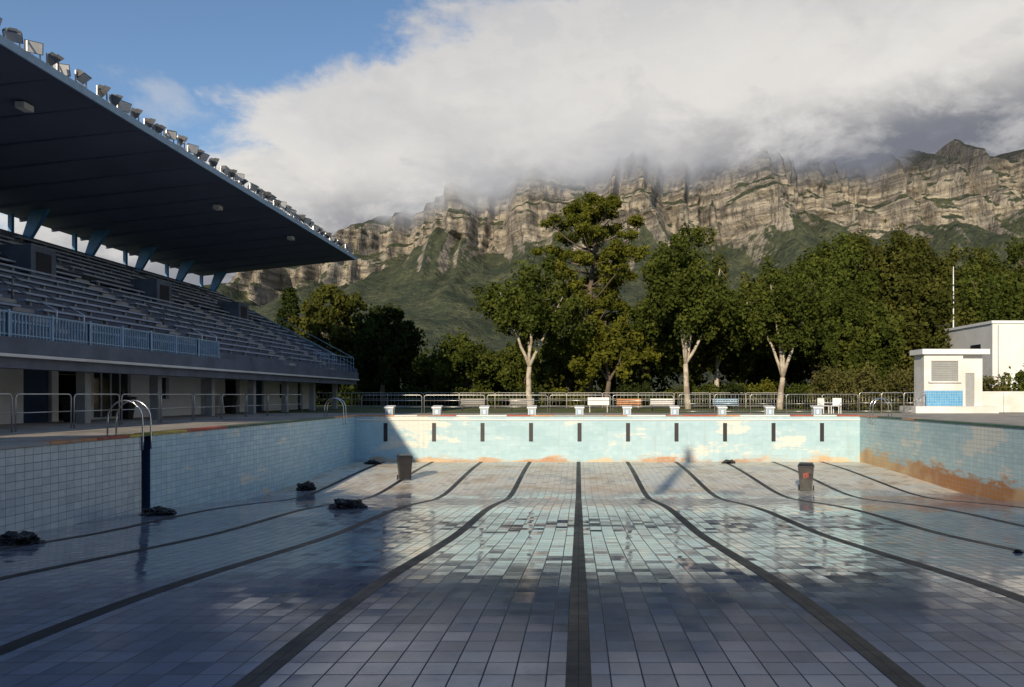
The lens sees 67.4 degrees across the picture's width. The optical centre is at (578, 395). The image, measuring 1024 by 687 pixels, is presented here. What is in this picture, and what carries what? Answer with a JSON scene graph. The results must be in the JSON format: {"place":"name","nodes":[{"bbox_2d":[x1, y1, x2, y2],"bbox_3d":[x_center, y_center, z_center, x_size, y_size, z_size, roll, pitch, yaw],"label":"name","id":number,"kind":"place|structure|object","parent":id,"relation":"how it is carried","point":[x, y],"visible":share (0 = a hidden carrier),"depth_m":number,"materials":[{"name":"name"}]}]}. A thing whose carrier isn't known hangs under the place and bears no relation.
{"place":"outdoors","nodes":[
{"label":"outdoors","id":0,"kind":"place"},
{"bbox_2d":[0,0,1023,285],"label":"sky","id":1,"kind":"structure","parent":0,"point":[347,112],"materials":[{"name":"white"}]},
{"bbox_2d":[13,397,1023,448],"bbox_3d":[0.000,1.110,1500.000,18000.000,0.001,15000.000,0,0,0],"label":"ground","id":2,"kind":"structure","parent":0,"point":[660,408],"depth_m":60.24,"materials":[{"name":"grey concrete"}]},
{"bbox_2d":[274,286,321,392],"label":"conifer tree","id":3,"kind":"object","parent":2,"relation":"on","point":[289,301],"visible":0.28,"depth_m":84.52,"materials":[{"name":"green plant"}]},
{"bbox_2d":[288,283,367,406],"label":"tree","id":4,"kind":"object","parent":2,"relation":"on","point":[327,318],"visible":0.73,"depth_m":74.31,"materials":[{"name":"green plant"}]},
{"bbox_2d":[348,300,428,406],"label":"tree","id":5,"kind":"object","parent":2,"relation":"on","point":[386,350],"visible":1,"depth_m":70.42,"materials":[{"name":"green plant"}]},
{"bbox_2d":[389,379,446,407],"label":"shrub","id":6,"kind":"object","parent":2,"relation":"on","point":[417,396],"visible":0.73,"depth_m":66.15,"materials":[{"name":"green plant"}]},
{"bbox_2d":[418,327,523,404],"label":"tree","id":7,"kind":"object","parent":2,"relation":"on","point":[462,354],"visible":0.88,"depth_m":75.63,"materials":[{"name":"green plant"}]},
{"bbox_2d":[449,387,507,407],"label":"shrub","id":8,"kind":"object","parent":2,"relation":"on","point":[492,396],"visible":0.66,"depth_m":67.43,"materials":[{"name":"green plant"}]},
{"bbox_2d":[0,416,1023,686],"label":"swimming pool","id":9,"kind":"structure","parent":2,"relation":"in","point":[574,552],"depth_m":12.21,"materials":[{"name":"tile"}]},
{"bbox_2d":[0,531,45,545],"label":"rubbish bag","id":10,"kind":"object","parent":9,"relation":"in","point":[10,538],"visible":0.77,"depth_m":13.88,"materials":[{"name":"black plastic"}]},
{"bbox_2d":[138,506,176,515],"bbox_3d":[-10.655,2.924,19.369,1.025,0.251,0.697,0,0,21],"label":"rubbish bag","id":11,"kind":"object","parent":9,"relation":"in","point":[158,511],"visible":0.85,"depth_m":19.25,"materials":[{"name":"black plastic"}]},
{"bbox_2d":[296,481,316,490],"bbox_3d":[-10.597,3.505,29.670,0.880,0.378,0.767,0,0,15],"label":"rubbish bag","id":12,"kind":"object","parent":9,"relation":"in","point":[307,486],"visible":1,"depth_m":29.48,"materials":[{"name":"black plastic"}]},
{"bbox_2d":[327,498,367,508],"bbox_3d":[-6.447,3.011,21.307,1.106,0.304,0.708,0,0,-26],"label":"rubbish bag","id":13,"kind":"object","parent":9,"relation":"in","point":[340,503],"visible":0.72,"depth_m":21.12,"materials":[{"name":"black plastic"}]},
{"bbox_2d":[363,460,380,464],"bbox_3d":[-10.319,3.325,38.211,0.898,0.247,0.656,0,0,43],"label":"rubbish bag","id":14,"kind":"object","parent":9,"relation":"on","point":[371,462],"visible":0.94,"depth_m":38.07,"materials":[{"name":"black plastic"}]},
{"bbox_2d":[396,454,412,479],"bbox_3d":[-7.362,3.038,32.334,0.620,1.080,0.825,0,0,-20],"label":"wheelie bin","id":15,"kind":"object","parent":9,"relation":"in","point":[404,463],"visible":1,"depth_m":32.03,"materials":[{"name":"black plastic"}]},
{"bbox_2d":[797,462,813,490],"bbox_3d":[8.761,3.141,29.435,0.620,1.080,0.825,0,0,17],"label":"wheelie bin","id":16,"kind":"object","parent":9,"relation":"in","point":[805,470],"visible":1,"depth_m":29.12,"materials":[{"name":"black plastic"}]},
{"bbox_2d":[0,413,1023,443],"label":"pool deck","id":17,"kind":"structure","parent":2,"relation":"on","point":[41,431],"depth_m":31.65,"materials":[{"name":"concrete"}]},
{"bbox_2d":[59,397,75,421],"bbox_3d":[-20.400,0.568,30.800,0.640,1.015,0.640,0,0,0],"label":"litter bin","id":18,"kind":"object","parent":17,"relation":"on","point":[65,403],"visible":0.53,"depth_m":30.54,"materials":[{"name":"black plastic"}]},
{"bbox_2d":[115,397,136,418],"bbox_3d":[-20.600,0.568,34.800,0.640,1.015,0.640,0,0,0],"label":"litter bin","id":19,"kind":"object","parent":17,"relation":"on","point":[127,414],"visible":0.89,"depth_m":34.58,"materials":[{"name":"black plastic"}]},
{"bbox_2d":[107,399,151,449],"bbox_3d":[-11.949,0.769,20.310,1.002,1.322,0.480,0,0,0],"label":"pool ladder","id":20,"kind":"object","parent":17,"relation":"on","point":[131,401],"visible":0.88,"depth_m":20.48,"materials":[{"name":"silver metal"}]},
{"bbox_2d":[0,393,302,431],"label":"walkway railing","id":21,"kind":"object","parent":17,"relation":"on","point":[160,408],"visible":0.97,"depth_m":28.03,"materials":[{"name":"metal"}]},
{"bbox_2d":[0,34,358,423],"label":"grandstand","id":22,"kind":"object","parent":17,"relation":"on","point":[83,163],"visible":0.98,"depth_m":37.99,"materials":[{"name":"concrete"}]},
{"bbox_2d":[2,27,22,46],"bbox_3d":[-18.268,-11.483,24.694,0.528,0.792,0.573,0,0,-30],"label":"floodlight","id":23,"kind":"object","parent":22,"relation":"on","point":[13,34],"visible":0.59,"depth_m":24.60,"materials":[{"name":"metal"}]},
{"bbox_2d":[24,39,42,58],"bbox_3d":[-18.370,-11.554,25.755,0.540,0.765,0.518,0,0,-40],"label":"floodlight","id":24,"kind":"object","parent":22,"relation":"on","point":[30,46],"visible":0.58,"depth_m":25.65,"materials":[{"name":"metal"}]},
{"bbox_2d":[46,52,63,70],"bbox_3d":[-18.235,-11.482,26.514,0.540,0.782,0.532,0,0,37],"label":"floodlight","id":25,"kind":"object","parent":22,"relation":"on","point":[52,58],"visible":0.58,"depth_m":26.40,"materials":[{"name":"metal"}]},
{"bbox_2d":[53,63,70,76],"bbox_3d":[-18.458,-11.438,27.299,0.554,0.752,0.567,0,0,-31],"label":"floodlight","id":26,"kind":"object","parent":22,"relation":"on","point":[65,69],"visible":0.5,"depth_m":27.19,"materials":[{"name":"metal"}]},
{"bbox_2d":[74,69,91,87],"bbox_3d":[-18.239,-11.573,28.096,0.459,0.788,0.640,0,0,0],"label":"floodlight","id":27,"kind":"object","parent":22,"relation":"on","point":[82,77],"visible":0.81,"depth_m":27.98,"materials":[{"name":"metal"}]},
{"bbox_2d":[96,84,110,100],"bbox_3d":[-18.364,-11.552,29.452,0.529,0.759,0.484,0,0,45],"label":"floodlight","id":28,"kind":"object","parent":22,"relation":"on","point":[101,91],"visible":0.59,"depth_m":29.33,"materials":[{"name":"metal"}]},
{"bbox_2d":[109,94,122,108],"bbox_3d":[-18.260,-11.441,30.087,0.474,0.749,0.531,0,0,-44],"label":"floodlight","id":29,"kind":"object","parent":22,"relation":"on","point":[114,100],"visible":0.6,"depth_m":29.96,"materials":[{"name":"metal"}]},
{"bbox_2d":[116,100,131,112],"bbox_3d":[-18.389,-11.478,30.811,0.427,0.752,0.607,0,0,22],"label":"floodlight","id":30,"kind":"object","parent":22,"relation":"on","point":[125,106],"visible":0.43,"depth_m":30.79,"materials":[{"name":"metal"}]},
{"bbox_2d":[129,107,142,120],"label":"floodlight","id":31,"kind":"object","parent":22,"relation":"on","point":[135,113],"visible":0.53,"depth_m":31.51,"materials":[{"name":"metal"}]},
{"bbox_2d":[143,118,155,128],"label":"floodlight","id":32,"kind":"object","parent":22,"relation":"on","point":[149,123],"visible":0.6,"depth_m":32.56,"materials":[{"name":"metal"}]},
{"bbox_2d":[153,123,165,134],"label":"floodlight","id":33,"kind":"object","parent":22,"relation":"on","point":[157,128],"visible":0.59,"depth_m":33.24,"materials":[{"name":"metal"}]},
{"bbox_2d":[163,130,176,142],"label":"floodlight","id":34,"kind":"object","parent":22,"relation":"on","point":[170,134],"visible":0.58,"depth_m":34.09,"materials":[{"name":"metal"}]},
{"bbox_2d":[177,135,187,148],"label":"floodlight","id":35,"kind":"object","parent":22,"relation":"on","point":[181,140],"visible":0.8,"depth_m":34.87,"materials":[{"name":"metal"}]},
{"bbox_2d":[186,143,198,155],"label":"floodlight","id":36,"kind":"object","parent":22,"relation":"on","point":[191,148],"visible":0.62,"depth_m":35.96,"materials":[{"name":"metal"}]},
{"bbox_2d":[198,153,209,161],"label":"floodlight","id":37,"kind":"object","parent":22,"relation":"on","point":[204,157],"visible":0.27,"depth_m":37.41,"materials":[{"name":"metal"}]},
{"bbox_2d":[208,158,218,168],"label":"floodlight","id":38,"kind":"object","parent":22,"relation":"on","point":[213,162],"visible":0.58,"depth_m":38.12,"materials":[{"name":"metal"}]},
{"bbox_2d":[219,165,229,175],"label":"floodlight","id":39,"kind":"object","parent":22,"relation":"on","point":[224,169],"visible":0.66,"depth_m":39.26,"materials":[{"name":"metal"}]},
{"bbox_2d":[227,169,236,179],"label":"floodlight","id":40,"kind":"object","parent":22,"relation":"on","point":[231,173],"visible":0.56,"depth_m":40.06,"materials":[{"name":"metal"}]},
{"bbox_2d":[234,173,244,184],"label":"floodlight","id":41,"kind":"object","parent":22,"relation":"on","point":[239,177],"visible":0.65,"depth_m":40.84,"materials":[{"name":"metal"}]},
{"bbox_2d":[247,183,258,192],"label":"floodlight","id":42,"kind":"object","parent":22,"relation":"on","point":[252,187],"visible":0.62,"depth_m":42.73,"materials":[{"name":"metal"}]},
{"bbox_2d":[261,191,270,200],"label":"floodlight","id":43,"kind":"object","parent":22,"relation":"on","point":[265,195],"visible":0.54,"depth_m":44.41,"materials":[{"name":"metal"}]},
{"bbox_2d":[223,396,237,413],"bbox_3d":[-20.600,0.568,45.200,0.640,1.015,0.640,0,0,0],"label":"litter bin","id":44,"kind":"object","parent":17,"relation":"on","point":[229,400],"visible":0.85,"depth_m":44.96,"materials":[{"name":"black plastic"}]},
{"bbox_2d":[324,398,345,424],"bbox_3d":[-11.949,0.769,37.490,1.002,1.322,0.480,0,0,0],"label":"pool ladder","id":45,"kind":"object","parent":17,"relation":"on","point":[342,405],"visible":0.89,"depth_m":37.29,"materials":[{"name":"silver metal"}]},
{"bbox_2d":[384,405,395,414],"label":"starting block","id":46,"kind":"structure","parent":17,"relation":"on","point":[389,409],"depth_m":40.10,"materials":[{"name":"white paint"}]},
{"bbox_2d":[432,405,442,414],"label":"starting block","id":47,"kind":"structure","parent":17,"relation":"on","point":[437,409],"depth_m":40.09,"materials":[{"name":"white paint"}]},
{"bbox_2d":[461,399,483,410],"bbox_3d":[-7.500,0.670,54.030,1.700,0.880,0.460,0,0,0],"label":"park bench","id":48,"kind":"object","parent":17,"relation":"on","point":[472,402],"visible":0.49,"depth_m":54.16,"materials":[{"name":"wood"}]},
{"bbox_2d":[479,405,489,414],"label":"starting block","id":49,"kind":"structure","parent":17,"relation":"on","point":[484,409],"depth_m":40.10,"materials":[{"name":"white paint"}]},
{"bbox_2d":[0,415,1023,449],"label":"pool coping","id":50,"kind":"object","parent":17,"relation":"on","point":[50,442],"visible":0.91,"depth_m":26.54,"materials":[{"name":"concrete"}]},
{"bbox_2d":[361,395,673,412],"bbox_3d":[-3.700,0.520,46.200,18.892,1.121,0.048,0,0,0],"label":"pool railing","id":51,"kind":"object","parent":17,"relation":"on","point":[510,400],"visible":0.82,"depth_m":46.18,"materials":[{"name":"metal"}]},
{"bbox_2d":[527,405,536,414],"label":"starting block","id":52,"kind":"structure","parent":17,"relation":"on","point":[531,409],"depth_m":40.09,"materials":[{"name":"white paint"}]},
{"bbox_2d":[575,405,583,414],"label":"starting block","id":53,"kind":"structure","parent":17,"relation":"on","point":[579,409],"depth_m":40.09,"materials":[{"name":"white paint"}]},
{"bbox_2d":[588,397,608,411],"bbox_3d":[1.300,0.620,50.050,1.400,0.980,0.100,0,0,0],"label":"park bench","id":54,"kind":"object","parent":17,"relation":"on","point":[598,402],"visible":1,"depth_m":50.00,"materials":[{"name":"white paint"}]},
{"bbox_2d":[622,405,631,414],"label":"starting block","id":55,"kind":"structure","parent":17,"relation":"on","point":[626,409],"depth_m":40.09,"materials":[{"name":"white paint"}]},
{"bbox_2d":[617,399,640,410],"bbox_3d":[3.500,0.670,53.030,1.700,0.880,0.460,0,0,0],"label":"park bench","id":56,"kind":"object","parent":17,"relation":"on","point":[618,403],"visible":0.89,"depth_m":53.16,"materials":[{"name":"orange paint"}]},
{"bbox_2d":[650,399,672,410],"bbox_3d":[5.906,0.670,54.029,1.700,0.880,0.460,0,0,11],"label":"park bench","id":57,"kind":"object","parent":17,"relation":"on","point":[661,402],"visible":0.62,"depth_m":54.17,"materials":[{"name":"white paint"}]},
{"bbox_2d":[669,405,679,414],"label":"starting block","id":58,"kind":"structure","parent":17,"relation":"on","point":[674,409],"depth_m":40.10,"materials":[{"name":"white paint"}]},
{"bbox_2d":[716,405,726,414],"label":"starting block","id":59,"kind":"structure","parent":17,"relation":"on","point":[721,409],"depth_m":40.09,"materials":[{"name":"white paint"}]},
{"bbox_2d":[679,394,857,412],"bbox_3d":[11.550,0.496,46.500,10.915,1.167,0.040,0,0,0],"label":"fence","id":60,"kind":"object","parent":17,"relation":"on","point":[750,403],"visible":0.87,"depth_m":46.49,"materials":[{"name":"metal"}]},
{"bbox_2d":[763,405,774,414],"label":"starting block","id":61,"kind":"structure","parent":17,"relation":"on","point":[768,409],"depth_m":40.10,"materials":[{"name":"white paint"}]},
{"bbox_2d":[810,405,822,414],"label":"starting block","id":62,"kind":"structure","parent":17,"relation":"on","point":[816,409],"depth_m":40.10,"materials":[{"name":"white paint"}]},
{"bbox_2d":[817,398,829,413],"bbox_3d":[14.600,0.620,45.600,0.540,0.920,0.520,0,0,-29],"label":"plastic chair","id":63,"kind":"object","parent":17,"relation":"on","point":[820,402],"visible":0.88,"depth_m":45.66,"materials":[{"name":"white paint"}]},
{"bbox_2d":[830,398,841,413],"bbox_3d":[15.300,0.620,45.400,0.540,0.920,0.520,0,0,34],"label":"plastic chair","id":64,"kind":"object","parent":17,"relation":"on","point":[837,402],"visible":1,"depth_m":45.50,"materials":[{"name":"white paint"}]},
{"bbox_2d":[869,398,891,423],"bbox_3d":[14.949,0.769,37.790,1.002,1.322,0.480,0,0,0],"label":"pool ladder","id":65,"kind":"object","parent":17,"relation":"on","point":[873,406],"visible":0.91,"depth_m":37.59,"materials":[{"name":"silver metal"}]},
{"bbox_2d":[859,392,926,412],"bbox_3d":[19.150,0.444,46.600,4.123,1.272,0.050,0,0,0],"label":"metal fence","id":66,"kind":"object","parent":17,"relation":"on","point":[891,399],"visible":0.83,"depth_m":46.59,"materials":[{"name":"metal"}]},
{"bbox_2d":[899,349,998,412],"bbox_3d":[22.800,-0.882,47.250,5.000,3.916,2.500,0,0,0],"label":"ticket kiosk","id":67,"kind":"object","parent":17,"relation":"on","point":[947,380],"visible":1,"depth_m":46.90,"materials":[{"name":"white paint"}]},
{"bbox_2d":[510,399,533,410],"bbox_3d":[-4.000,0.670,54.030,1.700,0.880,0.460,0,0,0],"label":"park bench","id":68,"kind":"object","parent":2,"relation":"on","point":[522,402],"visible":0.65,"depth_m":54.16,"materials":[{"name":"wood"}]},
{"bbox_2d":[486,336,574,404],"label":"tree","id":69,"kind":"object","parent":2,"relation":"on","point":[514,357],"visible":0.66,"depth_m":77.75,"materials":[{"name":"green plant"}]},
{"bbox_2d":[508,386,555,407],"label":"shrub","id":70,"kind":"object","parent":2,"relation":"on","point":[523,396],"visible":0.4,"depth_m":68.98,"materials":[{"name":"green plant"}]},
{"bbox_2d":[469,253,596,408],"bbox_3d":[-3.964,-5.290,61.982,9.720,12.986,8.587,0,0,36],"label":"plane tree","id":71,"kind":"object","parent":2,"relation":"on","point":[526,303],"visible":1,"depth_m":61.10,"materials":[{"name":"green plant"}]},
{"bbox_2d":[539,387,589,407],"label":"shrub","id":72,"kind":"object","parent":2,"relation":"on","point":[571,396],"visible":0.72,"depth_m":66.74,"materials":[{"name":"green plant"}]},
{"bbox_2d":[540,330,605,406],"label":"tree","id":73,"kind":"object","parent":2,"relation":"on","point":[554,375],"visible":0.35,"depth_m":70.21,"materials":[{"name":"green plant"}]},
{"bbox_2d":[529,191,654,407],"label":"pine tree","id":74,"kind":"object","parent":2,"relation":"on","point":[587,214],"visible":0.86,"depth_m":68.34,"materials":[{"name":"green plant"}]},
{"bbox_2d":[316,392,878,407],"bbox_3d":[5.000,0.417,64.000,90.032,1.326,0.060,0,0,0],"label":"garden fence","id":75,"kind":"object","parent":2,"relation":"on","point":[547,392],"visible":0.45,"depth_m":63.98,"materials":[{"name":"metal"}]},
{"bbox_2d":[559,314,662,407],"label":"tree","id":76,"kind":"object","parent":2,"relation":"on","point":[606,346],"visible":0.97,"depth_m":65.68,"materials":[{"name":"green plant"}]},
{"bbox_2d":[316,257,937,405],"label":"distant trees","id":77,"kind":"object","parent":2,"relation":"on","point":[364,385],"visible":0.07,"depth_m":86.98,"materials":[{"name":"green plant"}]},
{"bbox_2d":[613,378,661,407],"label":"shrub","id":78,"kind":"object","parent":2,"relation":"on","point":[626,387],"visible":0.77,"depth_m":66.41,"materials":[{"name":"green plant"}]},
{"bbox_2d":[600,298,682,406],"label":"tree","id":79,"kind":"object","parent":2,"relation":"on","point":[665,344],"visible":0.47,"depth_m":69.39,"materials":[{"name":"green plant"}]},
{"bbox_2d":[628,222,751,408],"bbox_3d":[9.316,-6.418,61.937,10.180,15.261,8.572,0,0,0],"label":"plane tree","id":80,"kind":"object","parent":2,"relation":"on","point":[683,297],"visible":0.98,"depth_m":60.37,"materials":[{"name":"green plant"}]},
{"bbox_2d":[664,382,722,408],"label":"shrub","id":81,"kind":"object","parent":2,"relation":"on","point":[702,398],"visible":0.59,"depth_m":65.24,"materials":[{"name":"green plant"}]},
{"bbox_2d":[678,248,763,407],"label":"tree","id":82,"kind":"object","parent":2,"relation":"on","point":[711,357],"visible":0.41,"depth_m":68.36,"materials":[{"name":"green plant"}]},
{"bbox_2d":[713,399,737,410],"bbox_3d":[10.000,0.670,52.030,1.700,0.880,0.460,0,0,0],"label":"park bench","id":83,"kind":"object","parent":2,"relation":"on","point":[735,401],"visible":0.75,"depth_m":52.16,"materials":[{"name":"blue paint"}]},
{"bbox_2d":[703,376,750,408],"bbox_3d":[12.662,-0.138,65.096,4.329,2.989,3.560,0,0,0],"label":"shrub","id":84,"kind":"object","parent":2,"relation":"on","point":[732,387],"visible":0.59,"depth_m":64.50,"materials":[{"name":"green plant"}]},
{"bbox_2d":[735,377,785,407],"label":"shrub","id":85,"kind":"object","parent":2,"relation":"on","point":[772,386],"visible":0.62,"depth_m":65.23,"materials":[{"name":"green plant"}]},
{"bbox_2d":[734,263,805,404],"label":"tree","id":86,"kind":"object","parent":2,"relation":"on","point":[758,373],"visible":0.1,"depth_m":72.36,"materials":[{"name":"green plant"}]},
{"bbox_2d":[717,254,841,409],"bbox_3d":[15.986,-5.033,60.131,9.034,12.445,8.986,0,0,24],"label":"plane tree","id":87,"kind":"object","parent":2,"relation":"on","point":[773,311],"visible":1,"depth_m":58.72,"materials":[{"name":"green plant"}]},
{"bbox_2d":[774,381,825,408],"bbox_3d":[18.289,0.123,63.078,3.730,2.731,3.284,0,0,-12],"label":"shrub","id":88,"kind":"object","parent":2,"relation":"on","point":[794,389],"visible":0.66,"depth_m":62.65,"materials":[{"name":"green plant"}]},
{"bbox_2d":[749,241,877,396],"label":"tree","id":89,"kind":"object","parent":2,"relation":"on","point":[822,277],"visible":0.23,"depth_m":66.57,"materials":[{"name":"green plant"}]},
{"bbox_2d":[805,357,864,410],"bbox_3d":[18.775,-0.620,56.318,4.369,4.277,3.621,0,0,25],"label":"shrub","id":90,"kind":"object","parent":2,"relation":"on","point":[838,384],"visible":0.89,"depth_m":55.76,"materials":[{"name":"green plant"}]},
{"bbox_2d":[804,226,887,406],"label":"tree","id":91,"kind":"object","parent":2,"relation":"on","point":[853,254],"visible":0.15,"depth_m":70.56,"materials":[{"name":"green plant"}]},
{"bbox_2d":[814,286,906,408],"bbox_3d":[23.502,-3.861,64.658,7.448,10.191,7.750,0,0,0],"label":"tree","id":92,"kind":"object","parent":2,"relation":"on","point":[863,336],"visible":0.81,"depth_m":62.49,"materials":[{"name":"green plant"}]},
{"bbox_2d":[815,219,916,399],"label":"tree","id":93,"kind":"object","parent":2,"relation":"on","point":[902,262],"visible":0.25,"depth_m":71.15,"materials":[{"name":"green plant"}]},
{"bbox_2d":[839,362,904,409],"bbox_3d":[21.557,-0.589,57.877,4.157,4.218,4.550,0,0,-30],"label":"shrub","id":94,"kind":"object","parent":2,"relation":"on","point":[881,389],"visible":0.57,"depth_m":57.05,"materials":[{"name":"green plant"}]},
{"bbox_2d":[879,364,913,409],"bbox_3d":[25.437,-0.384,59.227,3.762,4.268,3.907,0,0,-39],"label":"shrub","id":95,"kind":"object","parent":2,"relation":"on","point":[906,385],"visible":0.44,"depth_m":58.85,"materials":[{"name":"green plant"}]},
{"bbox_2d":[878,230,962,404],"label":"tree","id":96,"kind":"object","parent":2,"relation":"on","point":[921,257],"visible":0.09,"depth_m":73.45,"materials":[{"name":"green plant"}]},
{"bbox_2d":[874,268,977,404],"bbox_3d":[29.245,-4.920,65.803,9.532,12.285,9.741,0,0,-24],"label":"tree","id":97,"kind":"object","parent":2,"relation":"on","point":[925,317],"visible":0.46,"depth_m":63.79,"materials":[{"name":"green plant"}]},
{"bbox_2d":[908,253,1023,346],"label":"tree","id":98,"kind":"object","parent":2,"relation":"on","point":[997,299],"visible":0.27,"depth_m":65.73,"materials":[{"name":"green plant"}]},
{"bbox_2d":[926,241,1023,320],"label":"tree","id":99,"kind":"object","parent":2,"relation":"on","point":[944,275],"visible":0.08,"depth_m":72.03,"materials":[{"name":"green plant"}]},
{"bbox_2d":[944,321,1023,388],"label":"white building","id":100,"kind":"structure","parent":2,"relation":"on","point":[1003,341],"depth_m":55.40,"materials":[{"name":"paint"}]},
{"bbox_2d":[936,267,953,326],"bbox_3d":[29.928,-4.720,62.400,1.464,11.600,0.120,0,0,0],"label":"antenna mast","id":101,"kind":"object","parent":100,"relation":"on","point":[953,301],"visible":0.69,"depth_m":62.36,"materials":[{"name":"white metal"}]},
{"bbox_2d":[982,375,1010,390],"bbox_3d":[27.125,-0.249,50.607,3.018,3.358,2.466,0,0,0],"label":"shrub","id":102,"kind":"object","parent":2,"relation":"on","point":[986,386],"visible":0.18,"depth_m":49.89,"materials":[{"name":"green plant"}]},
{"bbox_2d":[980,229,1023,319],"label":"tree","id":103,"kind":"object","parent":2,"relation":"on","point":[1017,252],"visible":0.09,"depth_m":75.36,"materials":[{"name":"green plant"}]},
{"bbox_2d":[996,363,1023,390],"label":"shrub","id":104,"kind":"object","parent":2,"relation":"on","point":[1019,375],"visible":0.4,"depth_m":50.87,"materials":[{"name":"green plant"}]},
{"bbox_2d":[63,139,1023,396],"bbox_3d":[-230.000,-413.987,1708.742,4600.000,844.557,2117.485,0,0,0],"label":"mountain","id":105,"kind":"structure","parent":0,"point":[427,270],"depth_m":2032.82,"materials":[{"name":"grey stone"}]},
{"bbox_2d":[721,459,735,463],"bbox_3d":[7.571,3.337,38.590,0.795,0.218,0.482,0,0,6],"label":"rubbish bag","id":106,"kind":"object","parent":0,"point":[731,461],"visible":0.96,"depth_m":38.46,"materials":[{"name":"black plastic"}]},
{"bbox_2d":[982,391,1023,411],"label":"boundary wall","id":107,"kind":"structure","parent":0,"point":[1008,401],"depth_m":48.60,"materials":[{"name":"white paint"}]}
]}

